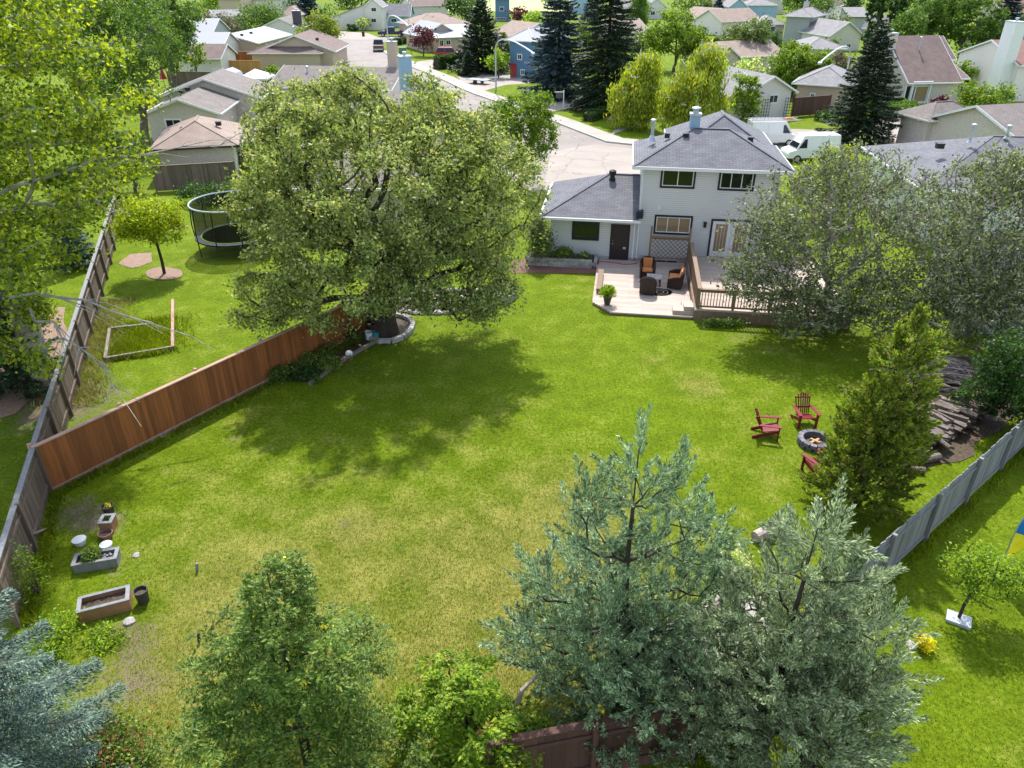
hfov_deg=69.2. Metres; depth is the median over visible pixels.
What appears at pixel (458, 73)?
hedge
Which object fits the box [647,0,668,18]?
house
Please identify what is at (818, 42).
house
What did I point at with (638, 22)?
house
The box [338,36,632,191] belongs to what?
road
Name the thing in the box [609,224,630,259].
door
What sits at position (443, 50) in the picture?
parked car
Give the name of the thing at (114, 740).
bush
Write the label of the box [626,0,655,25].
weeping birch
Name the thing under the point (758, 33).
broadleaf tree
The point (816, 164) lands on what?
tree
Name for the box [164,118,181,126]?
window
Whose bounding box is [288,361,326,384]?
perennial
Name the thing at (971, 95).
shrub
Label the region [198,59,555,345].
broadleaf tree
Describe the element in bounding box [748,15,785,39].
house
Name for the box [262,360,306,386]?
perennial
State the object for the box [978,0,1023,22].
house
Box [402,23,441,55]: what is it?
purple tree
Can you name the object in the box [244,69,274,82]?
gazebo
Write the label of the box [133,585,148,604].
plant pot
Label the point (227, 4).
house
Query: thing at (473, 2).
tree
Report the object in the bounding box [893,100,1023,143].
house
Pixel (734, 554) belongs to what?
bush
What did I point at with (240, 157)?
round bush
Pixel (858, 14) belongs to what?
house
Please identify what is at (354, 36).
driveway
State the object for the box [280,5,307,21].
house
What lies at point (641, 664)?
juniper tree
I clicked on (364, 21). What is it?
flowering tree
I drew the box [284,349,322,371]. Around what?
perennial
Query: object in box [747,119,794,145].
work van
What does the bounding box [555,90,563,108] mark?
sign post
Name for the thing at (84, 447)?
fence
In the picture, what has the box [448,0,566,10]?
field
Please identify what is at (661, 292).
outdoor mat
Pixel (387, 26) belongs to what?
street lamp
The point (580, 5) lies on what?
house
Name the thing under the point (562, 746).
fence
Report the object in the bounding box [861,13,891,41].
house
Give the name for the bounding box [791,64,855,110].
house
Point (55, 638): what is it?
bush
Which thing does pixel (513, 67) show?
door
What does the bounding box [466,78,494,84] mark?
parked trailer
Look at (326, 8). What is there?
broadleaf tree
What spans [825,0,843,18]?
house
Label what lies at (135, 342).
tall grass
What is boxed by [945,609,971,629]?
paving slab
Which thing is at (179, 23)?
broadleaf tree
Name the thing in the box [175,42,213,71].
broadleaf tree
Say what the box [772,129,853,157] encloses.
driveway
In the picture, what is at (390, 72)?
house
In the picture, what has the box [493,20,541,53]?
house
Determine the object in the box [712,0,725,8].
spruce tree
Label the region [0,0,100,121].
broadleaf tree
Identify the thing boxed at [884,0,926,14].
tree
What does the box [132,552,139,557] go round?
rock
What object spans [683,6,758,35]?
house
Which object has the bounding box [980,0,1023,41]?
spruce tree
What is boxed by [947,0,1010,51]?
broadleaf tree
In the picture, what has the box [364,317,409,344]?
soil
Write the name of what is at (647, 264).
wicker armchair
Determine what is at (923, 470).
log
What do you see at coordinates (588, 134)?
curb
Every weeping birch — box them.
[603,48,668,131]
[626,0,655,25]
[653,38,738,134]
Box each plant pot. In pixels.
[97,528,112,540]
[101,502,113,513]
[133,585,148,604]
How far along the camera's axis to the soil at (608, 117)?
78.48 m
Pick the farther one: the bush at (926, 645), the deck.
the deck
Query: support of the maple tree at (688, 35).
on the ground at (198, 286)
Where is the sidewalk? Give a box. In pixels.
[384,50,638,144]
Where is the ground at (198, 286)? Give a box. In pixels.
[0,0,1023,767]
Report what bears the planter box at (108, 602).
on the ground at (198, 286)
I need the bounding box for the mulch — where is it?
[146,267,181,279]
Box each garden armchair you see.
[751,408,782,441]
[790,392,821,428]
[801,448,822,472]
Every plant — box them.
[78,546,102,565]
[552,246,574,257]
[579,251,590,259]
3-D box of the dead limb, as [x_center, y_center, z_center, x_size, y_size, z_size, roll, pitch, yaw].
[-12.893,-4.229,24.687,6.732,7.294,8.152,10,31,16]
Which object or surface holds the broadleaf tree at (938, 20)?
on the ground at (198, 286)
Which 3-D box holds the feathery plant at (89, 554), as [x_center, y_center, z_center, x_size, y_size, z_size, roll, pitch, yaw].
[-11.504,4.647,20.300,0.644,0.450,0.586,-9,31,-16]
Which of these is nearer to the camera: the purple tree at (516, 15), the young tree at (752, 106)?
the young tree at (752, 106)
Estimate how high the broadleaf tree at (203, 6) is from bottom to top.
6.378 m
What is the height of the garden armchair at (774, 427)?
1.068 m
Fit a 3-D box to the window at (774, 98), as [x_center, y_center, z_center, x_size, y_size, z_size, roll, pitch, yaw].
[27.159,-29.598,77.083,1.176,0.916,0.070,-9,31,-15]
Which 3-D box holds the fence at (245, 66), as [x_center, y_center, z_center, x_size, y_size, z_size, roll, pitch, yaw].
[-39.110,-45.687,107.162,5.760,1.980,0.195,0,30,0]
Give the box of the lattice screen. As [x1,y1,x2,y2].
[648,226,691,266]
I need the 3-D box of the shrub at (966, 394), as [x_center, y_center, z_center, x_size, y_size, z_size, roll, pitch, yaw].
[16.900,0.389,26.825,2.196,1.902,2.066,-20,35,-31]
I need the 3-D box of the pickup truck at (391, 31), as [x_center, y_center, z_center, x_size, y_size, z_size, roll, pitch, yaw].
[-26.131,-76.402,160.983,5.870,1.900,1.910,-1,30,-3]
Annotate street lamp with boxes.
[386,15,408,40]
[495,39,534,89]
[818,46,850,71]
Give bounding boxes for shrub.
[383,648,556,767]
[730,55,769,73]
[813,105,838,121]
[930,94,948,102]
[944,75,1019,106]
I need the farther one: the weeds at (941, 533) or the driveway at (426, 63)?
the driveway at (426, 63)
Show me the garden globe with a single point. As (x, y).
(348, 352)
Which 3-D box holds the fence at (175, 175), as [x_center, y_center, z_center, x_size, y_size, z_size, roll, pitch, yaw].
[-22.841,-14.973,53.525,5.674,1.880,0.195,-7,31,-12]
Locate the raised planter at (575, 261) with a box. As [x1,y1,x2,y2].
[525,251,597,268]
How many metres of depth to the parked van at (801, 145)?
60.64 m
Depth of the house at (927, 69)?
84.61 m
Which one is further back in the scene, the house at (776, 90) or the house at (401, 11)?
the house at (401, 11)
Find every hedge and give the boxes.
[389,37,402,44]
[400,36,406,43]
[431,53,461,69]
[457,71,478,75]
[583,102,612,121]
[887,97,926,115]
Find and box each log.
[751,518,785,542]
[906,466,925,473]
[925,453,941,463]
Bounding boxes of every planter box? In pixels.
[71,546,121,573]
[75,584,132,623]
[97,513,118,532]
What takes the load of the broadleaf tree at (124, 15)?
on the ground at (198, 286)
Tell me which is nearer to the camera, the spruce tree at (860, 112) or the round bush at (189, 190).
the round bush at (189, 190)
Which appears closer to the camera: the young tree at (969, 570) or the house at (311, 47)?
the young tree at (969, 570)
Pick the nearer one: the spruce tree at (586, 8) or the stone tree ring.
the stone tree ring
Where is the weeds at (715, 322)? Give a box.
[694,316,750,327]
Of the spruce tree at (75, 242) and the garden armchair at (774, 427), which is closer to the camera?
the garden armchair at (774, 427)
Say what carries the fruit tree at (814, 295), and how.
on the ground at (198, 286)
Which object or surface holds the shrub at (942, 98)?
on the ground at (198, 286)
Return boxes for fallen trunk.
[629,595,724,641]
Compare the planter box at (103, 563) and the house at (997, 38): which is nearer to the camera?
the planter box at (103, 563)
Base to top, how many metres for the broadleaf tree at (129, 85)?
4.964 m
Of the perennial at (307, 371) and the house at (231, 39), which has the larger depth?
the house at (231, 39)
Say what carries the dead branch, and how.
on the ground at (198, 286)
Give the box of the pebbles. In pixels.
[102,552,112,558]
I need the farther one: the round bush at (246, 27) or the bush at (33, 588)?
the round bush at (246, 27)
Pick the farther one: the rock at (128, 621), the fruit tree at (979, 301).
the fruit tree at (979, 301)
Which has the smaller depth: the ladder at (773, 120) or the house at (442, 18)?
the ladder at (773, 120)
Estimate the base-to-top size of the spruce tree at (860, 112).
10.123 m
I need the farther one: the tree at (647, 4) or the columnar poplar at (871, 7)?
the tree at (647, 4)
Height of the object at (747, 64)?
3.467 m
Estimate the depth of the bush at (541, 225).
39.85 m
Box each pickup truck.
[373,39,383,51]
[378,27,403,36]
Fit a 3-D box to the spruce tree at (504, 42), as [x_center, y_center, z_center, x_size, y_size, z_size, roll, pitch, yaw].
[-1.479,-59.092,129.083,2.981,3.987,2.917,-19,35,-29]
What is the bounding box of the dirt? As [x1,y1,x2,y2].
[118,253,152,267]
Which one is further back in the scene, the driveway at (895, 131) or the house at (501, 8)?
the house at (501, 8)
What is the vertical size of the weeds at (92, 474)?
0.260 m
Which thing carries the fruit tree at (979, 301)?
on the ground at (198, 286)
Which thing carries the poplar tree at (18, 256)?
on the ground at (198, 286)
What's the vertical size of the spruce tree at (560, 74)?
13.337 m
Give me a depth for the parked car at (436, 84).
90.72 m
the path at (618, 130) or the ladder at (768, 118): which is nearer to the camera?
the ladder at (768, 118)
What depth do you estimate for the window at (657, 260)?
40.51 m
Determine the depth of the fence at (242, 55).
117.46 m
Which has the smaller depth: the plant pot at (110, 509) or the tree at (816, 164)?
the plant pot at (110, 509)
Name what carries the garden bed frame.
on the ground at (198, 286)
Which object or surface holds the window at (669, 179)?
in the house at (696, 169)
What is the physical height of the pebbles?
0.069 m
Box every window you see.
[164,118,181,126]
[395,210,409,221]
[439,40,443,46]
[517,54,521,59]
[572,221,599,240]
[653,214,692,234]
[655,259,678,262]
[660,171,695,188]
[717,173,755,191]
[768,94,778,103]
[903,85,916,99]
[910,85,929,100]
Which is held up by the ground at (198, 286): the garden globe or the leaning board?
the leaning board
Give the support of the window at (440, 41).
in the house at (449, 35)
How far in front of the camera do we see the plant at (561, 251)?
40.36 m
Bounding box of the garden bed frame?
[103,299,174,361]
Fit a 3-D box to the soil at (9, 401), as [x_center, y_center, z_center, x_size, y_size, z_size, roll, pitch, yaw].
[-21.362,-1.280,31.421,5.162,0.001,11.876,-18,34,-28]
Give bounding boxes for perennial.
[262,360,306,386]
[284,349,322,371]
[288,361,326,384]
[310,338,341,360]
[312,354,347,373]
[337,325,364,345]
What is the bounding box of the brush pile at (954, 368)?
[869,352,978,397]
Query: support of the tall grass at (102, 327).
on the ground at (198, 286)
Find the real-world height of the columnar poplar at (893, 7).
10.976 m
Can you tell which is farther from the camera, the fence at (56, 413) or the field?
the field
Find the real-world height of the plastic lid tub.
0.125 m
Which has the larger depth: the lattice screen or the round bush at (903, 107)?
the round bush at (903, 107)
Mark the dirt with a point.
(135, 260)
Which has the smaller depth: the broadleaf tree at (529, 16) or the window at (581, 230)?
the window at (581, 230)
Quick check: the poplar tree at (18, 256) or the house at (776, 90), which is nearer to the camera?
the poplar tree at (18, 256)
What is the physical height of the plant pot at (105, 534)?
0.190 m
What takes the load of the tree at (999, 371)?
on the ground at (198, 286)
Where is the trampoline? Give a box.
[187,190,264,259]
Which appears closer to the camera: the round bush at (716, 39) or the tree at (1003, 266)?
the tree at (1003, 266)
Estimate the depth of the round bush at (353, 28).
172.18 m
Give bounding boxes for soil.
[0,307,66,417]
[279,336,374,383]
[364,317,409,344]
[569,103,616,120]
[901,357,1018,467]
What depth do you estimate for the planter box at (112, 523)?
21.59 m
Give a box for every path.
[511,259,596,273]
[612,118,662,133]
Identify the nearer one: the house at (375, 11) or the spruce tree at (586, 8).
the house at (375, 11)
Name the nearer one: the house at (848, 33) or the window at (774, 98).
the window at (774, 98)
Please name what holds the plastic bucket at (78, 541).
on the ground at (198, 286)
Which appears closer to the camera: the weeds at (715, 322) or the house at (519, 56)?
the weeds at (715, 322)
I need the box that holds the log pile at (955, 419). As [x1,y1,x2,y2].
[918,390,997,448]
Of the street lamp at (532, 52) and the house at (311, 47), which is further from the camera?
the house at (311, 47)
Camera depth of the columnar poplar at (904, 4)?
123.22 m
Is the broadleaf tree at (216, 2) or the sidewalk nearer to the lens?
the sidewalk
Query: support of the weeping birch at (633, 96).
on the ground at (198, 286)
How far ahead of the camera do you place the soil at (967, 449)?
26.02 m
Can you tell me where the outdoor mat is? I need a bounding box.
[655,288,672,295]
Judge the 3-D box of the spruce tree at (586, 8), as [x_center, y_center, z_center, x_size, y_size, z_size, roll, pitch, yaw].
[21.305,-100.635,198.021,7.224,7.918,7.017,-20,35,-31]
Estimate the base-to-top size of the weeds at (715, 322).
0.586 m
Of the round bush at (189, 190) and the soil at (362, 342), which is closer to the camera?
the soil at (362, 342)
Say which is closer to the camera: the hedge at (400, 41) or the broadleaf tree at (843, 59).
the broadleaf tree at (843, 59)
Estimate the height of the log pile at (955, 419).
0.822 m
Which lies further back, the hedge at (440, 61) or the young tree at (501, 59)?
the hedge at (440, 61)
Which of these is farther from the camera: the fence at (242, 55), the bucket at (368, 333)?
the fence at (242, 55)
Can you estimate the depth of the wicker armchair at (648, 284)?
36.21 m
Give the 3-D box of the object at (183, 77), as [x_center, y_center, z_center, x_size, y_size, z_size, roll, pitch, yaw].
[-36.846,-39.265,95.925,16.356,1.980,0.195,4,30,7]
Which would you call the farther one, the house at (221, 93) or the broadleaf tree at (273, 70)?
the broadleaf tree at (273, 70)
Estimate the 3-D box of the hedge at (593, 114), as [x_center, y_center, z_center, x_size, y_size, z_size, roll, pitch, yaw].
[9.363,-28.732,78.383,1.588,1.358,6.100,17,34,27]
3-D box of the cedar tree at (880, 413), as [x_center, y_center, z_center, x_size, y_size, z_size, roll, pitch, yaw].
[10.549,0.845,21.133,3.536,6.760,3.203,0,30,0]
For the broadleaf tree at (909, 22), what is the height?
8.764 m
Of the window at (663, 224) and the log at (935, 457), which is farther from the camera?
the window at (663, 224)
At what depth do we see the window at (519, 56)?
103.77 m
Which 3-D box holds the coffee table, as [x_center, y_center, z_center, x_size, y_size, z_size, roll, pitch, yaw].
[7.207,-5.268,37.703,0.720,0.430,0.720,4,30,7]
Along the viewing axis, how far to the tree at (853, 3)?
214.11 m
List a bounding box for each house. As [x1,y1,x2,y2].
[139,68,274,140]
[151,115,244,178]
[174,18,230,33]
[180,44,237,71]
[191,32,239,50]
[206,9,244,32]
[218,0,254,16]
[232,26,292,50]
[247,26,350,69]
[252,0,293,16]
[261,8,310,36]
[270,37,414,112]
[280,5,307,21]
[291,142,450,224]
[331,0,388,29]
[357,51,443,141]
[386,4,414,27]
[396,12,470,36]
[399,0,447,16]
[402,20,471,52]
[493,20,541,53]
[495,0,509,20]
[504,26,566,77]
[540,106,795,262]
[570,0,585,13]
[596,18,646,46]
[612,0,632,18]
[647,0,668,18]
[674,66,798,118]
[679,39,779,73]
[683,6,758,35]
[722,0,779,17]
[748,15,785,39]
[768,0,782,13]
[770,0,829,43]
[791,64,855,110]
[796,36,848,65]
[799,18,863,50]
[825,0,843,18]
[840,7,868,31]
[850,29,969,103]
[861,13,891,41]
[861,123,1023,243]
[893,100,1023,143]
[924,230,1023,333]
[957,17,1023,100]
[957,35,1023,58]
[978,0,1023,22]
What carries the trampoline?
on the ground at (198, 286)
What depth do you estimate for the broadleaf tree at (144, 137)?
51.67 m
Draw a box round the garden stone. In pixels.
[906,641,916,649]
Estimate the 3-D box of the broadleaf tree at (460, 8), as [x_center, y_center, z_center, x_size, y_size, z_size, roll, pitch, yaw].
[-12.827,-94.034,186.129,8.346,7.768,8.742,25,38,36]
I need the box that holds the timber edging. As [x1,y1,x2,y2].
[308,340,375,385]
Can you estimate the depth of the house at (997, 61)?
87.26 m
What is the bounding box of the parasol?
[160,66,166,84]
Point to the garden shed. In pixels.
(233, 69)
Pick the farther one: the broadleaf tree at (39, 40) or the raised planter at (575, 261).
the broadleaf tree at (39, 40)
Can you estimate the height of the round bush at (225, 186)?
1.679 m
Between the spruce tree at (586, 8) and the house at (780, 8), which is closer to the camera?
the spruce tree at (586, 8)
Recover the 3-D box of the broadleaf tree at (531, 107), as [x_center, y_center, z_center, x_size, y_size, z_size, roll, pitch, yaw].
[0.462,-17.382,52.640,6.312,7.140,5.918,0,30,0]
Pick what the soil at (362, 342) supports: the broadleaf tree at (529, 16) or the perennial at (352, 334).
the perennial at (352, 334)
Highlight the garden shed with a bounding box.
[226,67,243,74]
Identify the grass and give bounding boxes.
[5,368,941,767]
[10,295,153,412]
[87,312,208,362]
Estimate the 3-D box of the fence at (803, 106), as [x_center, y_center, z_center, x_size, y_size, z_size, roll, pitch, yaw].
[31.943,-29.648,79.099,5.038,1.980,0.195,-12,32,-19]
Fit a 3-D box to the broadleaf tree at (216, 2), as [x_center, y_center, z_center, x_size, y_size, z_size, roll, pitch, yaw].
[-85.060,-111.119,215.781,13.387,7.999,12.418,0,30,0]
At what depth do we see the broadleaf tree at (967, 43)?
103.41 m
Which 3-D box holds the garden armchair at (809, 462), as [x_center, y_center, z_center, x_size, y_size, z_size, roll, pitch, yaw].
[9.933,2.476,23.885,0.800,1.068,0.946,-13,32,-22]
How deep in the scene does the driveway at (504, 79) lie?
102.46 m
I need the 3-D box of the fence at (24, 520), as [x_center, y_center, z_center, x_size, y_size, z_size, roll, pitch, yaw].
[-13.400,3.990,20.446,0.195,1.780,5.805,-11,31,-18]
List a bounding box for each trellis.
[760,99,770,116]
[783,97,793,116]
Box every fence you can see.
[0,447,53,628]
[26,291,366,490]
[31,188,122,444]
[150,160,236,191]
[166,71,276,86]
[228,60,261,72]
[235,51,251,59]
[485,703,699,767]
[692,419,1023,759]
[791,94,831,116]
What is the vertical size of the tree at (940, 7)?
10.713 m
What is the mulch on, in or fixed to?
on the ground at (198, 286)
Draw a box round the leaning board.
[33,528,46,534]
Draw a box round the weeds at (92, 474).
[49,332,365,498]
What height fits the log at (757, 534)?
0.354 m
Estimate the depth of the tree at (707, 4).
192.93 m
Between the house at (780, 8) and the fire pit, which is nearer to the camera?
the fire pit
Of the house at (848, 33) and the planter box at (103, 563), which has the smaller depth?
the planter box at (103, 563)
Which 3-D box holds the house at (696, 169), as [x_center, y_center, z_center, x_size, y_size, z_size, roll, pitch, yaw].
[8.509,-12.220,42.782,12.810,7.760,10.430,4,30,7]
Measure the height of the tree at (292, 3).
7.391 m
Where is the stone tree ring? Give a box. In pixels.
[369,312,415,343]
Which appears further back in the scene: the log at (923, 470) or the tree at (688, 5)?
the tree at (688, 5)
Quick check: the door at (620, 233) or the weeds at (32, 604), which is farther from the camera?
the door at (620, 233)
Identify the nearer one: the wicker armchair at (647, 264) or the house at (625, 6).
the wicker armchair at (647, 264)
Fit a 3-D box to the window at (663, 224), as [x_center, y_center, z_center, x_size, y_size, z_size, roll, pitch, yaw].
[8.571,-8.465,39.517,1.990,1.040,0.070,4,30,7]
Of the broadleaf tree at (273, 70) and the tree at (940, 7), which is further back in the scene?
the tree at (940, 7)
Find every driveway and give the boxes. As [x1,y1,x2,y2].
[242,125,277,142]
[339,31,383,39]
[416,60,433,68]
[456,70,529,89]
[541,95,579,111]
[544,144,639,191]
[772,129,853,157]
[853,118,900,151]
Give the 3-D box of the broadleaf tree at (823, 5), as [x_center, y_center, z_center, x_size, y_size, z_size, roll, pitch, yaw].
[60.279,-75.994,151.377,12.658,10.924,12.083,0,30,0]
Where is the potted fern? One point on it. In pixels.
(607, 292)
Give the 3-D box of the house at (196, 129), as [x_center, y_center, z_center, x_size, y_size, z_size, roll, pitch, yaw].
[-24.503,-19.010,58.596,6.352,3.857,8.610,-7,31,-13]
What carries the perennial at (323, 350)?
on the soil at (362, 342)
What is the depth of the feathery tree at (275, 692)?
12.85 m
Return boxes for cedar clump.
[294,6,347,37]
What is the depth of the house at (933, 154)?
44.51 m
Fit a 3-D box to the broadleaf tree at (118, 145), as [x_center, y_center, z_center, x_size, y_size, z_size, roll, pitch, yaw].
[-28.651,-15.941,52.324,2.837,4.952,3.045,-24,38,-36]
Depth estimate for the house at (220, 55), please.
104.22 m
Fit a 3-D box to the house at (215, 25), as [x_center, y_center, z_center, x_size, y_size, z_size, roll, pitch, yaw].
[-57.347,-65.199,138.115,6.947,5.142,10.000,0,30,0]
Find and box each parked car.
[418,80,444,90]
[435,47,457,54]
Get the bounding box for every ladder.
[744,117,797,118]
[749,119,801,120]
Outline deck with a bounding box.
[592,242,856,329]
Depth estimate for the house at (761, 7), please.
195.79 m
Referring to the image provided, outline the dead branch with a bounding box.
[509,673,537,730]
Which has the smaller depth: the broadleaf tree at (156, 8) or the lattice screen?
the lattice screen
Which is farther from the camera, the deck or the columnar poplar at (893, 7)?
the columnar poplar at (893, 7)
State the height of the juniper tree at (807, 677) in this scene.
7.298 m
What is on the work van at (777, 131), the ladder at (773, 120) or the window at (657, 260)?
the ladder at (773, 120)
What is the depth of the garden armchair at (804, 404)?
26.64 m
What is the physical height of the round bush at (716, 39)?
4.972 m
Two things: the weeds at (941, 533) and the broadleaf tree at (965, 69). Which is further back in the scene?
the broadleaf tree at (965, 69)
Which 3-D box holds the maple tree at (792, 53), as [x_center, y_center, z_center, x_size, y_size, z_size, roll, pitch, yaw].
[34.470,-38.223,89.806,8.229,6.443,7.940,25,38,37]
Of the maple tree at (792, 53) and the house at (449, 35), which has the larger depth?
the house at (449, 35)
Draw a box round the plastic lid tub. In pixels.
[99,540,112,548]
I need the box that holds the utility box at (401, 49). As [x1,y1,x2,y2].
[398,47,405,52]
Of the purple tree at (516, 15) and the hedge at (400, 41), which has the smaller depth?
the hedge at (400, 41)
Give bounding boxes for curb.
[383,51,631,144]
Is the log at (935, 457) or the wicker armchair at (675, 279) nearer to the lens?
the log at (935, 457)
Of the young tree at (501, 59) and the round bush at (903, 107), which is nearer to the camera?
the round bush at (903, 107)
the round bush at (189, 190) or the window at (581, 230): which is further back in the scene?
the round bush at (189, 190)
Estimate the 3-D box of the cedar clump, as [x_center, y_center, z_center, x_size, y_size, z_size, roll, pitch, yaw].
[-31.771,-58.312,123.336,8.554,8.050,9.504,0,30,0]
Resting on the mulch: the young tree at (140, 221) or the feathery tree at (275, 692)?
the young tree at (140, 221)
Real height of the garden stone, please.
0.141 m
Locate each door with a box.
[510,63,516,76]
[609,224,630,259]
[707,219,752,256]
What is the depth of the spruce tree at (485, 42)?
107.39 m
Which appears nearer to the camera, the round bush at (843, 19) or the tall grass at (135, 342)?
the tall grass at (135, 342)
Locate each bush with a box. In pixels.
[9,539,55,602]
[19,604,86,662]
[57,703,176,767]
[73,620,132,659]
[170,177,230,201]
[191,8,243,32]
[207,179,240,191]
[236,136,254,167]
[239,21,258,30]
[346,24,358,31]
[518,205,558,264]
[705,34,720,42]
[720,536,755,587]
[828,11,855,21]
[881,100,910,118]
[912,631,938,655]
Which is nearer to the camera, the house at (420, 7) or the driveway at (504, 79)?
the driveway at (504, 79)
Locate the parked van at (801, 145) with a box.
[780,132,840,162]
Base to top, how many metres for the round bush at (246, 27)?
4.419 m
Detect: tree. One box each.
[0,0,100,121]
[0,0,184,387]
[0,301,61,400]
[0,587,152,767]
[41,193,94,272]
[54,0,189,147]
[83,130,122,188]
[99,193,193,273]
[101,128,152,191]
[104,67,156,97]
[127,0,206,87]
[134,0,172,33]
[142,549,446,767]
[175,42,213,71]
[183,0,221,16]
[196,0,219,9]
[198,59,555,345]
[225,0,287,29]
[262,62,280,72]
[286,0,315,9]
[294,0,324,20]
[315,3,339,21]
[329,0,366,8]
[355,15,370,29]
[362,0,397,3]
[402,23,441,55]
[439,0,475,20]
[446,0,509,74]
[459,50,479,76]
[463,0,490,9]
[477,402,756,767]
[478,86,561,183]
[480,44,510,77]
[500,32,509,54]
[505,5,527,20]
[517,0,590,101]
[520,9,542,21]
[539,0,568,6]
[563,0,642,112]
[574,19,596,42]
[579,0,600,21]
[627,26,653,54]
[638,6,716,71]
[645,2,653,15]
[656,471,944,767]
[668,0,710,9]
[696,0,715,6]
[708,131,972,342]
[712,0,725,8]
[717,13,775,43]
[728,71,764,121]
[762,38,833,95]
[765,27,784,48]
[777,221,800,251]
[778,0,841,22]
[783,143,871,224]
[796,301,949,527]
[814,21,903,148]
[826,37,841,44]
[829,50,856,69]
[842,0,864,6]
[876,129,1023,355]
[883,4,932,35]
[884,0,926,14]
[916,0,965,47]
[918,0,980,22]
[936,530,1023,618]
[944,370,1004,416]
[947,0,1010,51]
[954,39,979,62]
[955,59,979,85]
[960,327,1023,426]
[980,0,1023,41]
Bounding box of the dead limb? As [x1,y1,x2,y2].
[0,130,253,426]
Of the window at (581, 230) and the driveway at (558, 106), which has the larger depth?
the driveway at (558, 106)
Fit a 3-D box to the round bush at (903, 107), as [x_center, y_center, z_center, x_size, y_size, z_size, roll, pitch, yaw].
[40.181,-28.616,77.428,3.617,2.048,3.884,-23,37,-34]
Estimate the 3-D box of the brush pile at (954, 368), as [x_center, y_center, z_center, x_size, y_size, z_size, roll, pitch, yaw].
[16.713,-0.705,29.458,5.215,1.018,3.985,0,30,0]
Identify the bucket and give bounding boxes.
[71,535,85,546]
[365,330,371,339]
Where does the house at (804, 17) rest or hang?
on the ground at (198, 286)
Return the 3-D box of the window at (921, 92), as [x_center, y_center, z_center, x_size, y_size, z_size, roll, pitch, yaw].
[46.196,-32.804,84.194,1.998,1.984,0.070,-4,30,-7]
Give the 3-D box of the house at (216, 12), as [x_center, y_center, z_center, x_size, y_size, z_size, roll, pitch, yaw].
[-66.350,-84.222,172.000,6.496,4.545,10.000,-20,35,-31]
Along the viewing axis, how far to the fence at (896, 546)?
21.31 m
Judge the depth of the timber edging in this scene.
31.03 m
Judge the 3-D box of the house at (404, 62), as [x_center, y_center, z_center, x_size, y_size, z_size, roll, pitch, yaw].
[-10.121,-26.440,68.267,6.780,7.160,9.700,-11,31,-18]
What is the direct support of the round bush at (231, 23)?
on the ground at (198, 286)
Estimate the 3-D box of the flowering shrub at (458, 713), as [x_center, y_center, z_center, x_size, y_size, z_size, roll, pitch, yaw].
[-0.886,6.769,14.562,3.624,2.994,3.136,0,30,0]
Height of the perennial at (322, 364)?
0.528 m
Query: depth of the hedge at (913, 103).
78.87 m
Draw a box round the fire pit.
[797,429,828,452]
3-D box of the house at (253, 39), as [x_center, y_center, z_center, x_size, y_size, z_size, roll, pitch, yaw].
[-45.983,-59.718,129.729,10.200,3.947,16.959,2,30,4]
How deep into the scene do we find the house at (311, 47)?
111.52 m
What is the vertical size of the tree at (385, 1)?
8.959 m
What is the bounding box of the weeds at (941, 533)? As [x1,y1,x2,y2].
[695,446,1023,767]
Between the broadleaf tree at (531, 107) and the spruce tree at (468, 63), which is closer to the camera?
the broadleaf tree at (531, 107)
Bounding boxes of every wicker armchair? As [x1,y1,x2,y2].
[639,256,655,277]
[639,276,656,294]
[667,266,685,288]
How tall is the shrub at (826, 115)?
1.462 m
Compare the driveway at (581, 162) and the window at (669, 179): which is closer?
the window at (669, 179)
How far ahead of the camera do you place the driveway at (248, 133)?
70.61 m
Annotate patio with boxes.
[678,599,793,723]
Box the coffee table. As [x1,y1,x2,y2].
[647,273,661,286]
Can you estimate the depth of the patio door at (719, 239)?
39.46 m
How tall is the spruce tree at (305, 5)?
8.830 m
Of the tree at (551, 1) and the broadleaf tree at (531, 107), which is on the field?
the tree at (551, 1)
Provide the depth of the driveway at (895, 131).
71.22 m
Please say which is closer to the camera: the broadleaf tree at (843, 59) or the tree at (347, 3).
the broadleaf tree at (843, 59)
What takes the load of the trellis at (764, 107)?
on the ground at (198, 286)
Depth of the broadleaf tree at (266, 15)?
164.86 m
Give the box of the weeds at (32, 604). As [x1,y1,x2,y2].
[17,487,69,628]
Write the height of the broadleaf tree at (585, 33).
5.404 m
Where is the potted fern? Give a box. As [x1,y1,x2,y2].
[598,284,616,304]
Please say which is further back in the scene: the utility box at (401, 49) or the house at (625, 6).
the house at (625, 6)
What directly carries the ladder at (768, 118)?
on the work van at (777, 131)
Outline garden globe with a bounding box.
[345,350,352,354]
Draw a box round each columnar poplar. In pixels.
[859,0,881,55]
[873,0,888,32]
[884,0,899,29]
[891,0,909,20]
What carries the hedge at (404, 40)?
on the ground at (198, 286)
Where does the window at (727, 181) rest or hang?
in the house at (696, 169)

